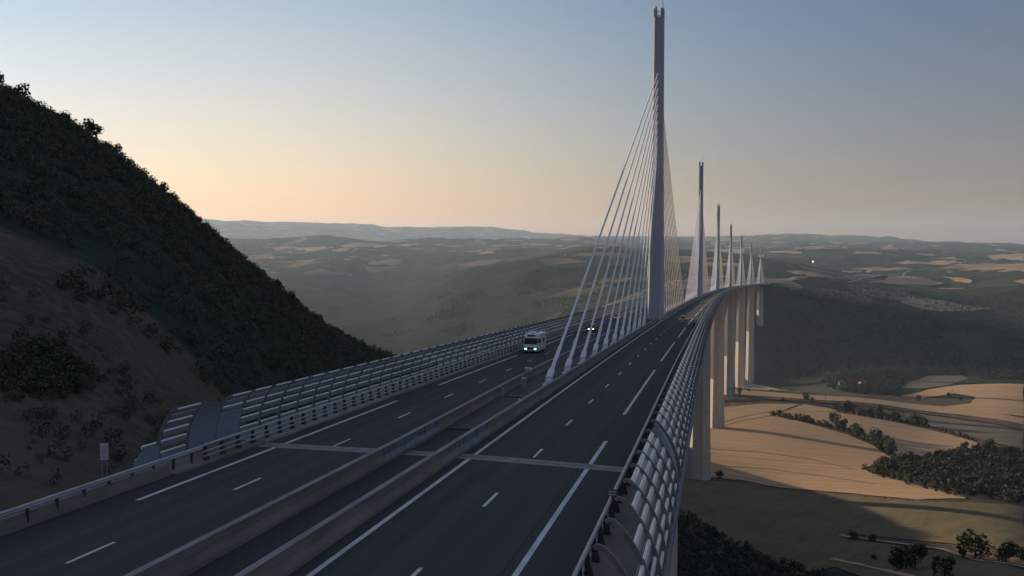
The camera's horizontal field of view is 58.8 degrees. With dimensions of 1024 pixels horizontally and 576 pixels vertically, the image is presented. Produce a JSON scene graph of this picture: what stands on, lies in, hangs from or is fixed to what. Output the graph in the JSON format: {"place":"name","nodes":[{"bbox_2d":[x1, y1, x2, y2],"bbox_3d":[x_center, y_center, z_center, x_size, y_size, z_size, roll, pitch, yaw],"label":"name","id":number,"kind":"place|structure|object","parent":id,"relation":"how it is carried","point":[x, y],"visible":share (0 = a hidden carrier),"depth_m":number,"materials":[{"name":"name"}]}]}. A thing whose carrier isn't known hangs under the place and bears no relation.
{"place":"outdoors","nodes":[
{"label":"outdoors","id":0,"kind":"place"},
{"bbox_2d":[296,246,336,250],"bbox_3d":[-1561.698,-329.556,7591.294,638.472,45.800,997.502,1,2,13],"label":"field","id":1,"kind":"structure","parent":0,"point":[315,248],"depth_m":7350.60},
{"bbox_2d":[341,243,388,247],"bbox_3d":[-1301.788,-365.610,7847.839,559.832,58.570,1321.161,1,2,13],"label":"field","id":2,"kind":"structure","parent":0,"point":[367,245],"depth_m":8150.70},
{"bbox_2d":[0,283,772,575],"bbox_3d":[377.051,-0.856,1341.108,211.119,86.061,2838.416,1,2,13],"label":"road","id":3,"kind":"structure","parent":0,"point":[450,525],"depth_m":48.51,"materials":[{"name":"asphalt"}]},
{"bbox_2d":[65,290,719,575],"bbox_3d":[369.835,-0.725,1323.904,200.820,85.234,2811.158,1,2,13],"label":"road marking","id":4,"kind":"object","parent":3,"relation":"on","point":[522,564],"visible":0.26,"depth_m":50.92,"materials":[{"name":"paint"}]},
{"bbox_2d":[522,331,545,352],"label":"motorhome","id":5,"kind":"object","parent":3,"relation":"on","point":[534,341],"visible":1,"depth_m":138.97,"materials":[{"name":"white metal"}]},
{"bbox_2d":[587,324,596,331],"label":"car","id":6,"kind":"object","parent":3,"relation":"on","point":[594,328],"visible":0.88,"depth_m":196.60,"materials":[{"name":"paint"}]},
{"bbox_2d":[680,315,686,320],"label":"car","id":7,"kind":"object","parent":3,"relation":"on","point":[683,318],"visible":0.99,"depth_m":249.29,"materials":[{"name":"silver metal"}]},
{"bbox_2d":[396,244,419,246],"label":"field","id":8,"kind":"structure","parent":0,"point":[406,245],"depth_m":8289.32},
{"bbox_2d":[457,256,525,266],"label":"field","id":9,"kind":"structure","parent":0,"point":[479,263],"depth_m":5569.82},
{"bbox_2d":[0,98,1023,575],"bbox_3d":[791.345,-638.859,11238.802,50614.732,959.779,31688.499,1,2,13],"label":"terrain","id":10,"kind":"structure","parent":0,"point":[366,294],"depth_m":2132.73,"materials":[{"name":"plant"}]},
{"bbox_2d":[0,71,4,83],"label":"hillside tree","id":11,"kind":"object","parent":10,"relation":"on","point":[2,78],"visible":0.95,"depth_m":334.36,"materials":[{"name":"green plant"}]},
{"bbox_2d":[13,82,30,95],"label":"hillside tree","id":12,"kind":"object","parent":10,"relation":"on","point":[20,89],"visible":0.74,"depth_m":337.79,"materials":[{"name":"green plant"}]},
{"bbox_2d":[0,324,99,400],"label":"green bushes","id":13,"kind":"object","parent":10,"relation":"on","point":[49,364],"visible":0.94,"depth_m":94.95,"materials":[{"name":"green plant"}]},
{"bbox_2d":[61,110,71,118],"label":"hillside tree","id":14,"kind":"object","parent":10,"relation":"on","point":[67,115],"visible":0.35,"depth_m":344.32,"materials":[{"name":"green plant"}]},
{"bbox_2d":[83,117,94,129],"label":"hillside tree","id":15,"kind":"object","parent":10,"relation":"on","point":[89,124],"visible":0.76,"depth_m":347.78,"materials":[{"name":"green plant"}]},
{"bbox_2d":[90,124,102,137],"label":"hillside tree","id":16,"kind":"object","parent":10,"relation":"on","point":[97,128],"visible":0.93,"depth_m":349.73,"materials":[{"name":"green plant"}]},
{"bbox_2d":[100,443,107,477],"bbox_3d":[-28.277,12.363,63.085,0.520,3.221,0.105,-1,3,-20],"label":"roadside sign","id":17,"kind":"object","parent":10,"relation":"on","point":[103,449],"visible":0.89,"depth_m":63.01,"materials":[{"name":"metal"}]},
{"bbox_2d":[112,143,122,151],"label":"hillside tree","id":18,"kind":"object","parent":10,"relation":"on","point":[119,147],"visible":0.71,"depth_m":357.92,"materials":[{"name":"green plant"}]},
{"bbox_2d":[159,181,168,191],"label":"hillside tree","id":19,"kind":"object","parent":10,"relation":"on","point":[164,184],"visible":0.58,"depth_m":378.87,"materials":[{"name":"green plant"}]},
{"bbox_2d":[169,190,179,198],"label":"hillside tree","id":20,"kind":"object","parent":10,"relation":"on","point":[176,196],"visible":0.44,"depth_m":380.55,"materials":[{"name":"green plant"}]},
{"bbox_2d":[0,83,439,483],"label":"scrub","id":21,"kind":"object","parent":10,"relation":"on","point":[350,345],"visible":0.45,"depth_m":243.43,"materials":[{"name":"green plant"}]},
{"bbox_2d":[288,291,295,300],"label":"hillside tree","id":22,"kind":"object","parent":10,"relation":"on","point":[292,295],"visible":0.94,"depth_m":440.53,"materials":[{"name":"green plant"}]},
{"bbox_2d":[163,7,770,575],"bbox_3d":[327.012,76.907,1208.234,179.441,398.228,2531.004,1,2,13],"label":"viaduct","id":23,"kind":"object","parent":10,"relation":"on","point":[725,371],"visible":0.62,"depth_m":249.79,"materials":[{"name":"concrete"}]},
{"bbox_2d":[0,284,744,536],"bbox_3d":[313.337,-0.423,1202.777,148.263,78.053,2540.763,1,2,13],"label":"guardrail","id":24,"kind":"object","parent":23,"relation":"on","point":[20,517],"visible":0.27,"depth_m":50.36,"materials":[{"name":"metal"}]},
{"bbox_2d":[124,290,709,575],"bbox_3d":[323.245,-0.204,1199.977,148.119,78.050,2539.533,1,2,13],"label":"concrete barrier","id":25,"kind":"object","parent":23,"relation":"on","point":[197,554],"visible":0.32,"depth_m":45.70,"materials":[{"name":"concrete"}]},
{"bbox_2d":[133,283,755,467],"bbox_3d":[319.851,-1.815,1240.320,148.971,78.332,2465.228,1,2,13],"label":"wind screen","id":26,"kind":"object","parent":23,"relation":"on","point":[208,422],"visible":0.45,"depth_m":75.50,"materials":[{"name":"metal"}]},
{"bbox_2d":[234,286,733,575],"bbox_3d":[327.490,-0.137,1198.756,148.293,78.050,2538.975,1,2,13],"label":"concrete barrier","id":27,"kind":"object","parent":23,"relation":"on","point":[292,555],"visible":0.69,"depth_m":47.38,"materials":[{"name":"concrete"}]},
{"bbox_2d":[521,367,531,395],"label":"camera post","id":28,"kind":"object","parent":23,"relation":"on","point":[529,369],"visible":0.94,"depth_m":87.83,"materials":[{"name":"grey metal"}]},
{"bbox_2d":[572,315,701,575],"bbox_3d":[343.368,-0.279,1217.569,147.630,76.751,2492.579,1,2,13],"label":"guardrail","id":29,"kind":"object","parent":23,"relation":"on","point":[599,530],"visible":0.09,"depth_m":46.55,"materials":[{"name":"metal"}]},
{"bbox_2d":[608,489,616,512],"bbox_3d":[4.768,10.366,43.204,0.400,1.624,0.165,1,2,13],"label":"distance marker","id":30,"kind":"object","parent":29,"relation":"attached to","point":[612,493],"visible":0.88,"depth_m":43.13,"materials":[{"name":"metal"}]},
{"bbox_2d":[582,283,771,575],"bbox_3d":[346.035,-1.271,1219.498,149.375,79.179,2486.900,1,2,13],"label":"wind screen","id":31,"kind":"object","parent":23,"relation":"on","point":[648,565],"visible":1,"depth_m":46.10,"materials":[{"name":"metal"}]},
{"bbox_2d":[378,265,1023,380],"bbox_3d":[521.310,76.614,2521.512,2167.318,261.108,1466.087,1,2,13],"label":"forest","id":32,"kind":"object","parent":10,"relation":"on","point":[885,339],"visible":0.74,"depth_m":2426.46,"materials":[{"name":"green plant"}]},
{"bbox_2d":[714,470,723,478],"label":"shrub","id":33,"kind":"object","parent":10,"relation":"on","point":[719,473],"visible":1,"depth_m":609.90,"materials":[{"name":"green plant"}]},
{"bbox_2d":[677,509,827,575],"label":"undergrowth","id":34,"kind":"object","parent":10,"relation":"on","point":[684,556],"visible":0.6,"depth_m":354.70,"materials":[{"name":"green plant"}]},
{"bbox_2d":[798,413,804,421],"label":"hedge shrub","id":35,"kind":"object","parent":10,"relation":"on","point":[800,417],"visible":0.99,"depth_m":998.06,"materials":[{"name":"green plant"}]},
{"bbox_2d":[802,392,809,400],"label":"tree","id":36,"kind":"object","parent":10,"relation":"on","point":[805,395],"visible":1,"depth_m":1202.94,"materials":[{"name":"green plant"}]},
{"bbox_2d":[829,412,840,428],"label":"hedge shrub","id":37,"kind":"object","parent":10,"relation":"on","point":[832,415],"visible":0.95,"depth_m":958.07,"materials":[{"name":"green plant"}]},
{"bbox_2d":[832,401,840,409],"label":"hedge shrub","id":38,"kind":"object","parent":10,"relation":"on","point":[836,405],"visible":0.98,"depth_m":1107.86,"materials":[{"name":"green plant"}]},
{"bbox_2d":[837,418,847,428],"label":"hedge shrub","id":39,"kind":"object","parent":10,"relation":"on","point":[844,422],"visible":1,"depth_m":939.38,"materials":[{"name":"green plant"}]},
{"bbox_2d":[837,402,848,412],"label":"hedge shrub","id":40,"kind":"object","parent":10,"relation":"on","point":[839,406],"visible":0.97,"depth_m":1096.93,"materials":[{"name":"green plant"}]},
{"bbox_2d":[841,400,851,412],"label":"hedge shrub","id":41,"kind":"object","parent":10,"relation":"on","point":[846,409],"visible":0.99,"depth_m":1094.25,"materials":[{"name":"green plant"}]},
{"bbox_2d":[847,403,856,413],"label":"hedge shrub","id":42,"kind":"object","parent":10,"relation":"on","point":[852,409],"visible":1,"depth_m":1091.26,"materials":[{"name":"green plant"}]},
{"bbox_2d":[849,531,858,539],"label":"shrub","id":43,"kind":"object","parent":10,"relation":"on","point":[854,535],"visible":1,"depth_m":403.55,"materials":[{"name":"green plant"}]},
{"bbox_2d":[852,424,861,436],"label":"hedge shrub","id":44,"kind":"object","parent":10,"relation":"on","point":[853,434],"visible":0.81,"depth_m":908.95,"materials":[{"name":"green plant"}]},
{"bbox_2d":[855,427,864,435],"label":"hedge shrub","id":45,"kind":"object","parent":10,"relation":"on","point":[857,430],"visible":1,"depth_m":899.18,"materials":[{"name":"green plant"}]},
{"bbox_2d":[859,408,865,415],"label":"hedge shrub","id":46,"kind":"object","parent":10,"relation":"on","point":[861,411],"visible":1,"depth_m":1079.06,"materials":[{"name":"green plant"}]},
{"bbox_2d":[863,407,873,416],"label":"hedge shrub","id":47,"kind":"object","parent":10,"relation":"on","point":[870,409],"visible":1,"depth_m":1072.84,"materials":[{"name":"green plant"}]},
{"bbox_2d":[868,533,876,541],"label":"shrub","id":48,"kind":"object","parent":10,"relation":"on","point":[872,536],"visible":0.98,"depth_m":393.82,"materials":[{"name":"green plant"}]},
{"bbox_2d":[867,427,881,439],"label":"hedge shrub","id":49,"kind":"object","parent":10,"relation":"on","point":[873,432],"visible":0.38,"depth_m":870.10,"materials":[{"name":"green plant"}]},
{"bbox_2d":[869,430,883,444],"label":"hedge shrub","id":50,"kind":"object","parent":10,"relation":"on","point":[880,432],"visible":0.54,"depth_m":856.29,"materials":[{"name":"green plant"}]},
{"bbox_2d":[871,434,882,442],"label":"hedge shrub","id":51,"kind":"object","parent":10,"relation":"on","point":[873,436],"visible":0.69,"depth_m":849.92,"materials":[{"name":"green plant"}]},
{"bbox_2d":[873,436,882,445],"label":"hedge shrub","id":52,"kind":"object","parent":10,"relation":"on","point":[877,439],"visible":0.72,"depth_m":841.04,"materials":[{"name":"green plant"}]},
{"bbox_2d":[874,466,883,475],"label":"tree","id":53,"kind":"object","parent":10,"relation":"on","point":[877,470],"visible":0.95,"depth_m":661.52,"materials":[{"name":"green plant"}]},
{"bbox_2d":[874,405,885,418],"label":"hedge shrub","id":54,"kind":"object","parent":10,"relation":"on","point":[880,408],"visible":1,"depth_m":1065.99,"materials":[{"name":"green plant"}]},
{"bbox_2d":[879,434,890,446],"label":"hedge shrub","id":55,"kind":"object","parent":10,"relation":"on","point":[884,438],"visible":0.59,"depth_m":822.79,"materials":[{"name":"green plant"}]},
{"bbox_2d":[886,413,892,419],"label":"hedge shrub","id":56,"kind":"object","parent":10,"relation":"on","point":[889,416],"visible":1,"depth_m":1057.81,"materials":[{"name":"green plant"}]},
{"bbox_2d":[883,437,898,454],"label":"hedge shrub","id":57,"kind":"object","parent":10,"relation":"on","point":[889,441],"visible":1,"depth_m":792.24,"materials":[{"name":"green plant"}]},
{"bbox_2d":[887,554,899,564],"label":"shrub","id":58,"kind":"object","parent":10,"relation":"on","point":[891,560],"visible":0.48,"depth_m":321.31,"materials":[{"name":"green plant"}]},
{"bbox_2d":[890,472,896,479],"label":"tree","id":59,"kind":"object","parent":10,"relation":"on","point":[894,475],"visible":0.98,"depth_m":636.73,"materials":[{"name":"green plant"}]},
{"bbox_2d":[890,411,901,421],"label":"hedge shrub","id":60,"kind":"object","parent":10,"relation":"on","point":[896,416],"visible":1,"depth_m":1050.80,"materials":[{"name":"green plant"}]},
{"bbox_2d":[890,545,910,568],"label":"tree","id":61,"kind":"object","parent":10,"relation":"on","point":[900,552],"visible":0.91,"depth_m":309.78,"materials":[{"name":"green plant"}]},
{"bbox_2d":[896,472,904,480],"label":"tree","id":62,"kind":"object","parent":10,"relation":"on","point":[899,476],"visible":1,"depth_m":630.02,"materials":[{"name":"green plant"}]},
{"bbox_2d":[898,452,907,460],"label":"tree","id":63,"kind":"object","parent":10,"relation":"on","point":[903,456],"visible":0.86,"depth_m":740.93,"materials":[{"name":"green plant"}]},
{"bbox_2d":[904,473,913,484],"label":"tree","id":64,"kind":"object","parent":10,"relation":"on","point":[910,480],"visible":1,"depth_m":610.65,"materials":[{"name":"green plant"}]},
{"bbox_2d":[909,412,918,425],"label":"hedge shrub","id":65,"kind":"object","parent":10,"relation":"on","point":[911,416],"visible":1,"depth_m":1034.99,"materials":[{"name":"green plant"}]},
{"bbox_2d":[904,543,927,568],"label":"tree","id":66,"kind":"object","parent":10,"relation":"on","point":[921,550],"visible":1,"depth_m":300.56,"materials":[{"name":"green plant"}]},
{"bbox_2d":[912,414,924,426],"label":"hedge shrub","id":67,"kind":"object","parent":10,"relation":"on","point":[918,417],"visible":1,"depth_m":1029.46,"materials":[{"name":"green plant"}]},
{"bbox_2d":[821,362,1023,394],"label":"valley wood","id":68,"kind":"object","parent":10,"relation":"on","point":[873,384],"visible":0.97,"depth_m":1721.58,"materials":[{"name":"green plant"}]},
{"bbox_2d":[919,418,929,427],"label":"hedge shrub","id":69,"kind":"object","parent":10,"relation":"on","point":[924,422],"visible":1,"depth_m":1022.95,"materials":[{"name":"green plant"}]},
{"bbox_2d":[931,555,939,575],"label":"tree","id":70,"kind":"object","parent":10,"relation":"on","point":[934,564],"visible":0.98,"depth_m":278.98,"materials":[{"name":"green plant"}]},
{"bbox_2d":[861,444,1023,502],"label":"woodland","id":71,"kind":"object","parent":10,"relation":"on","point":[981,478],"visible":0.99,"depth_m":676.60,"materials":[{"name":"green plant"}]},
{"bbox_2d":[940,484,951,493],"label":"tree","id":72,"kind":"object","parent":10,"relation":"on","point":[945,489],"visible":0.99,"depth_m":566.35,"materials":[{"name":"green plant"}]},
{"bbox_2d":[937,556,955,575],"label":"tree","id":73,"kind":"object","parent":10,"relation":"on","point":[945,563],"visible":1,"depth_m":272.87,"materials":[{"name":"green plant"}]},
{"bbox_2d":[955,533,966,556],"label":"tree","id":74,"kind":"object","parent":10,"relation":"on","point":[960,551],"visible":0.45,"depth_m":327.04,"materials":[{"name":"green plant"}]},
{"bbox_2d":[960,441,968,450],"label":"tree","id":75,"kind":"object","parent":10,"relation":"on","point":[964,444],"visible":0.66,"depth_m":840.55,"materials":[{"name":"green plant"}]},
{"bbox_2d":[970,444,978,450],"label":"tree","id":76,"kind":"object","parent":10,"relation":"on","point":[973,446],"visible":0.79,"depth_m":837.82,"materials":[{"name":"green plant"}]},
{"bbox_2d":[958,528,994,558],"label":"tree","id":77,"kind":"object","parent":10,"relation":"on","point":[977,540],"visible":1,"depth_m":319.23,"materials":[{"name":"green plant"}]},
{"bbox_2d":[980,438,998,451],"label":"tree","id":78,"kind":"object","parent":10,"relation":"on","point":[989,443],"visible":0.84,"depth_m":824.09,"materials":[{"name":"green plant"}]},
{"bbox_2d":[998,446,1008,452],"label":"tree","id":79,"kind":"object","parent":10,"relation":"on","point":[1000,449],"visible":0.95,"depth_m":832.87,"materials":[{"name":"green plant"}]},
{"bbox_2d":[994,539,1018,561],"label":"tree","id":80,"kind":"object","parent":10,"relation":"on","point":[1009,550],"visible":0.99,"depth_m":315.39,"materials":[{"name":"green plant"}]},
{"bbox_2d":[1013,544,1023,561],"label":"tree","id":81,"kind":"object","parent":10,"relation":"on","point":[1021,551],"visible":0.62,"depth_m":322.48,"materials":[{"name":"green plant"}]},
{"bbox_2d":[0,0,1023,244],"label":"sky","id":82,"kind":"structure","parent":0,"point":[902,119],"materials":[{"name":"blue"}]},
{"bbox_2d":[593,274,726,315],"bbox_3d":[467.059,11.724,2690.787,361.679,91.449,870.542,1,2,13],"label":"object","id":83,"kind":"structure","parent":0,"point":[684,285],"depth_m":2467.95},
{"bbox_2d":[707,249,743,253],"bbox_3d":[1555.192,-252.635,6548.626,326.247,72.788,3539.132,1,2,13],"label":"field","id":84,"kind":"structure","parent":0,"point":[737,251],"depth_m":7704.29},
{"bbox_2d":[736,383,786,390],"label":"field","id":85,"kind":"structure","parent":0,"point":[755,386],"depth_m":1875.94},
{"bbox_2d":[725,409,799,421],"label":"field track","id":86,"kind":"structure","parent":0,"point":[757,413],"depth_m":1041.40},
{"bbox_2d":[726,411,825,424],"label":"field track","id":87,"kind":"structure","parent":0,"point":[771,415],"depth_m":1025.39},
{"bbox_2d":[710,448,853,468],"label":"field track","id":88,"kind":"structure","parent":0,"point":[787,455],"depth_m":751.47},
{"bbox_2d":[768,251,801,253],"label":"field","id":89,"kind":"structure","parent":0,"point":[794,252],"depth_m":6330.06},
{"bbox_2d":[762,274,815,282],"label":"field","id":90,"kind":"structure","parent":0,"point":[779,280],"depth_m":2842.61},
{"bbox_2d":[717,464,873,483],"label":"field track","id":91,"kind":"structure","parent":0,"point":[801,473],"depth_m":667.66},
{"bbox_2d":[794,246,831,248],"bbox_3d":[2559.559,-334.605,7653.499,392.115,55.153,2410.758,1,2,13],"label":"field","id":92,"kind":"structure","parent":0,"point":[815,247],"depth_m":8208.74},
{"bbox_2d":[710,404,964,499],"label":"field","id":93,"kind":"structure","parent":0,"point":[776,435],"depth_m":753.15,"materials":[{"name":"plant"}]},
{"bbox_2d":[679,479,1023,574],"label":"field","id":94,"kind":"structure","parent":0,"point":[807,529],"depth_m":463.63,"materials":[{"name":"plant"}]},
{"bbox_2d":[841,269,870,272],"bbox_3d":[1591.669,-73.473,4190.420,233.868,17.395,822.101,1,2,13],"label":"field","id":95,"kind":"structure","parent":0,"point":[844,271],"depth_m":4174.23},
{"bbox_2d":[831,273,900,279],"bbox_3d":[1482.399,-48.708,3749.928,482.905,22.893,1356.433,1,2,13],"label":"field","id":96,"kind":"structure","parent":0,"point":[853,277],"depth_m":3539.84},
{"bbox_2d":[830,558,915,575],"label":"dirt track","id":97,"kind":"structure","parent":0,"point":[886,570],"depth_m":317.34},
{"bbox_2d":[724,399,1023,429],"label":"country road","id":98,"kind":"structure","parent":0,"point":[891,409],"depth_m":1154.78,"materials":[{"name":"asphalt"}]},
{"bbox_2d":[733,389,1023,423],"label":"field","id":99,"kind":"structure","parent":0,"point":[939,409],"depth_m":1229.24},
{"bbox_2d":[781,404,976,456],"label":"field","id":100,"kind":"structure","parent":0,"point":[916,440],"depth_m":972.96,"materials":[{"name":"plant"}]},
{"bbox_2d":[847,287,930,300],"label":"field","id":101,"kind":"structure","parent":0,"point":[891,296],"depth_m":2793.30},
{"bbox_2d":[881,247,901,249],"bbox_3d":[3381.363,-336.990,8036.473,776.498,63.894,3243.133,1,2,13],"label":"field","id":102,"kind":"structure","parent":0,"point":[891,248],"depth_m":6792.96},
{"bbox_2d":[870,275,942,284],"bbox_3d":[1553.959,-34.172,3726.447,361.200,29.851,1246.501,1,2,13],"label":"field","id":103,"kind":"structure","parent":0,"point":[901,280],"depth_m":3582.21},
{"bbox_2d":[849,258,966,281],"bbox_3d":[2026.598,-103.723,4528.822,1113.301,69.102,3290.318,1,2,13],"label":"country road","id":104,"kind":"structure","parent":0,"point":[905,272],"depth_m":4279.79,"materials":[{"name":"asphalt"}]},
{"bbox_2d":[917,253,937,255],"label":"field","id":105,"kind":"structure","parent":0,"point":[928,254],"depth_m":6375.82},
{"bbox_2d":[833,541,1023,575],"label":"field","id":106,"kind":"structure","parent":0,"point":[859,552],"depth_m":319.04,"materials":[{"name":"plant"}]},
{"bbox_2d":[897,260,961,264],"bbox_3d":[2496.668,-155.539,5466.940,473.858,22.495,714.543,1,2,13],"label":"field","id":107,"kind":"structure","parent":0,"point":[941,262],"depth_m":5275.95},
{"bbox_2d":[840,534,1023,566],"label":"dirt track","id":108,"kind":"structure","parent":0,"point":[957,553],"depth_m":348.44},
{"bbox_2d":[902,376,967,387],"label":"field","id":109,"kind":"structure","parent":0,"point":[930,381],"depth_m":1665.62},
{"bbox_2d":[901,296,991,311],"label":"field","id":110,"kind":"structure","parent":0,"point":[922,302],"depth_m":2698.85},
{"bbox_2d":[943,276,971,282],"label":"field","id":111,"kind":"structure","parent":0,"point":[959,279],"depth_m":3631.07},
{"bbox_2d":[901,412,1023,448],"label":"field","id":112,"kind":"structure","parent":0,"point":[1005,435],"depth_m":1010.21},
{"bbox_2d":[903,384,1023,415],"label":"field","id":113,"kind":"structure","parent":0,"point":[1007,399],"depth_m":1348.60,"materials":[{"name":"plant"}]},
{"bbox_2d":[963,263,1023,271],"bbox_3d":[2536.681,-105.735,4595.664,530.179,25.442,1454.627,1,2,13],"label":"field","id":114,"kind":"structure","parent":0,"point":[996,266],"depth_m":4613.38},
{"bbox_2d":[988,253,1023,260],"bbox_3d":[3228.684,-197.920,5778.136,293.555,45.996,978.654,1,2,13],"label":"field","id":115,"kind":"structure","parent":0,"point":[1018,256],"depth_m":6044.66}
]}

